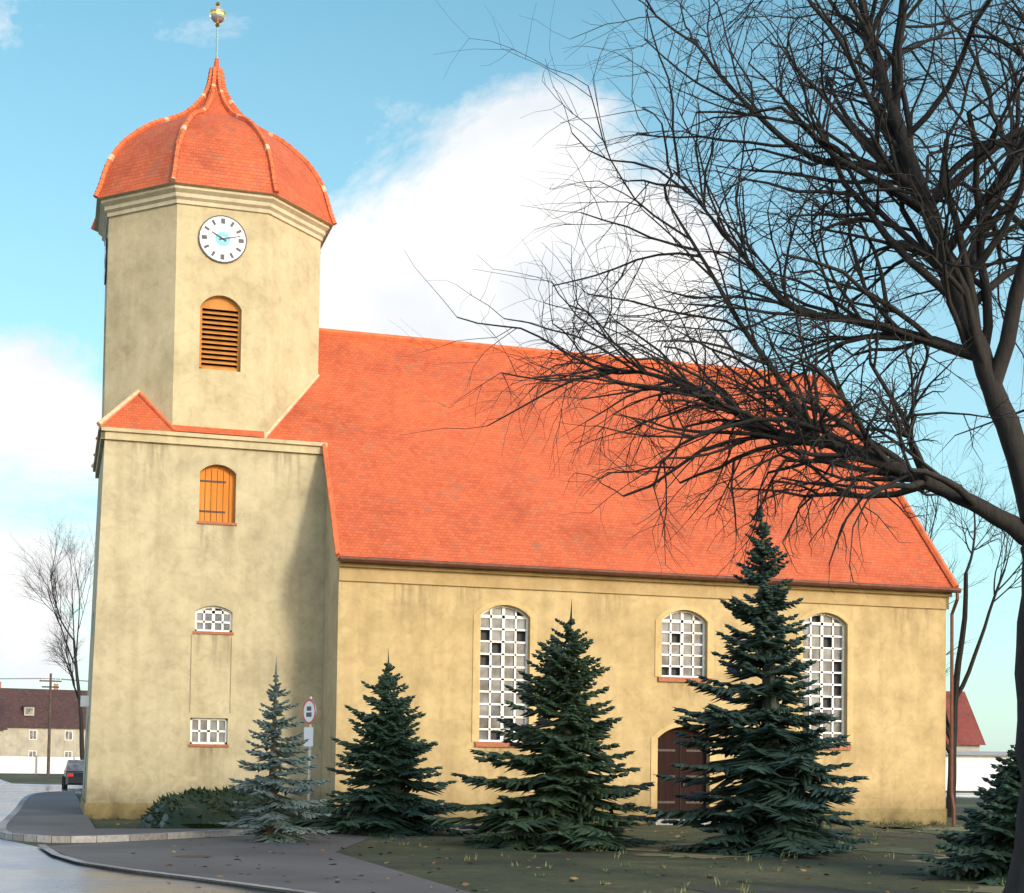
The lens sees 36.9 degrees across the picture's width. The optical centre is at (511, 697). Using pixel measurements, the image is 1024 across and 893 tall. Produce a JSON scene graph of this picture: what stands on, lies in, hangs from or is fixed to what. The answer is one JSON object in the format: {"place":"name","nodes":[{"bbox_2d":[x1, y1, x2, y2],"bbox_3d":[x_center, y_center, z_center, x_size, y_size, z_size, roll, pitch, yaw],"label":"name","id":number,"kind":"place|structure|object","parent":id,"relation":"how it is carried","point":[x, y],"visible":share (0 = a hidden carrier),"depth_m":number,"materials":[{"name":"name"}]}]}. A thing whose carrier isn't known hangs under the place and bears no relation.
{"place":"outdoors","nodes":[
{"label":"outdoors","id":0,"kind":"place"},
{"bbox_2d":[0,701,7,755],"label":"house","id":1,"kind":"structure","parent":0,"point":[3,718],"depth_m":166.57,"materials":[{"name":"paint"}]},
{"bbox_2d":[80,0,336,819],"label":"church tower","id":2,"kind":"structure","parent":0,"point":[214,222],"depth_m":40.44,"materials":[{"name":"beige paint"}]},
{"bbox_2d":[0,791,490,892],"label":"pavement","id":3,"kind":"structure","parent":0,"point":[301,866],"depth_m":25.51,"materials":[{"name":"black"}]},
{"bbox_2d":[0,779,982,892],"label":"road","id":4,"kind":"structure","parent":0,"point":[25,868],"depth_m":20.45,"materials":[{"name":"grey asphalt"}]},
{"bbox_2d":[62,760,83,788],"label":"parked car","id":5,"kind":"object","parent":4,"relation":"on","point":[73,772],"visible":0.48,"depth_m":73.74,"materials":[{"name":"grey paint"}]},
{"bbox_2d":[0,773,1004,892],"bbox_3d":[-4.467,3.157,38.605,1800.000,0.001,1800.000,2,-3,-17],"label":"ground","id":6,"kind":"structure","parent":0,"point":[491,870],"depth_m":24.27,"materials":[{"name":"green plant"}]},
{"bbox_2d":[0,755,79,773],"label":"wall","id":7,"kind":"structure","parent":6,"relation":"on","point":[16,764],"depth_m":130.50,"materials":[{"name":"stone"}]},
{"bbox_2d":[0,682,87,756],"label":"long house","id":8,"kind":"structure","parent":6,"relation":"on","point":[25,734],"depth_m":223.96,"materials":[{"name":"paint"}]},
{"bbox_2d":[0,673,87,774],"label":"utility pole","id":9,"kind":"object","parent":6,"relation":"on","point":[50,686],"visible":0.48,"depth_m":128.61,"materials":[{"name":"brown wood"}]},
{"bbox_2d":[1,511,94,759],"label":"bare tree","id":10,"kind":"object","parent":6,"relation":"on","point":[77,692],"visible":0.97,"depth_m":115.11,"materials":[{"name":"brown plant"}]},
{"bbox_2d":[136,786,325,828],"bbox_3d":[-6.558,2.575,36.608,4.826,0.937,7.409,2,-3,-17],"label":"juniper shrub","id":11,"kind":"object","parent":6,"relation":"on","point":[197,808],"visible":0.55,"depth_m":33.72,"materials":[{"name":"green plant"}]},
{"bbox_2d":[218,656,336,842],"bbox_3d":[-4.497,1.115,29.749,2.287,3.861,2.316,2,-3,-17],"label":"spruce tree","id":12,"kind":"object","parent":6,"relation":"on","point":[270,824],"visible":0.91,"depth_m":29.53,"materials":[{"name":"green plant"}]},
{"bbox_2d":[302,696,315,803],"bbox_3d":[-4.663,1.493,35.372,0.083,3.050,0.600,3,-3,-38],"label":"traffic sign","id":13,"kind":"object","parent":6,"relation":"on","point":[309,711],"visible":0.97,"depth_m":35.36,"materials":[{"name":"silver metal"}]},
{"bbox_2d":[294,652,477,837],"bbox_3d":[-2.782,1.275,33.905,4.679,4.776,4.127,0,-3,25],"label":"spruce tree","id":14,"kind":"object","parent":6,"relation":"on","point":[388,803],"visible":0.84,"depth_m":33.42,"materials":[{"name":"green plant"}]},
{"bbox_2d":[419,602,661,851],"bbox_3d":[0.711,0.755,29.405,4.732,5.318,4.596,2,-3,-17],"label":"spruce tree","id":15,"kind":"object","parent":6,"relation":"on","point":[557,811],"visible":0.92,"depth_m":28.80,"materials":[{"name":"green plant"}]},
{"bbox_2d":[90,814,1005,892],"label":"grass tufts","id":16,"kind":"object","parent":6,"relation":"on","point":[742,890],"depth_m":26.57,"materials":[{"name":"plant"}]},
{"bbox_2d":[117,823,994,892],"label":"leaf litter","id":17,"kind":"object","parent":6,"relation":"on","point":[208,856],"visible":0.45,"depth_m":24.87,"materials":[{"name":"brown plant"}]},
{"bbox_2d":[263,328,961,824],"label":"church nave","id":18,"kind":"structure","parent":6,"relation":"on","point":[463,568],"depth_m":41.83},
{"bbox_2d":[389,0,1023,892],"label":"bare tree","id":19,"kind":"object","parent":6,"relation":"on","point":[911,180],"visible":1,"depth_m":18.11,"materials":[{"name":"brown plant"}]},
{"bbox_2d":[428,823,1004,892],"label":"lawn patches","id":20,"kind":"object","parent":6,"relation":"on","point":[988,889],"visible":0.31,"depth_m":28.70,"materials":[{"name":"green plant"}]},
{"bbox_2d":[639,494,875,858],"bbox_3d":[4.805,-0.140,28.508,4.121,7.474,4.312,3,-3,-40],"label":"spruce tree","id":21,"kind":"object","parent":6,"relation":"on","point":[774,806],"visible":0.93,"depth_m":28.12,"materials":[{"name":"green plant"}]},
{"bbox_2d":[895,425,1021,816],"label":"bare tree","id":22,"kind":"object","parent":6,"relation":"on","point":[958,690],"visible":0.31,"depth_m":50.95,"materials":[{"name":"brown plant"}]},
{"bbox_2d":[908,745,1021,884],"bbox_3d":[7.762,1.831,22.247,3.892,3.176,4.167,2,-3,-17],"label":"spruce tree","id":23,"kind":"object","parent":6,"relation":"on","point":[989,844],"visible":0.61,"depth_m":22.19,"materials":[{"name":"green plant"}]},
{"bbox_2d":[0,0,1023,751],"label":"sky","id":24,"kind":"structure","parent":0,"point":[414,155],"materials":[{"name":"blue"}]},
{"bbox_2d":[946,691,985,750],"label":"red house","id":25,"kind":"structure","parent":0,"point":[969,736],"depth_m":132.01,"materials":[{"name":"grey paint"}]},
{"bbox_2d":[946,751,1012,790],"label":"white garage","id":26,"kind":"structure","parent":0,"point":[973,767],"depth_m":111.37,"materials":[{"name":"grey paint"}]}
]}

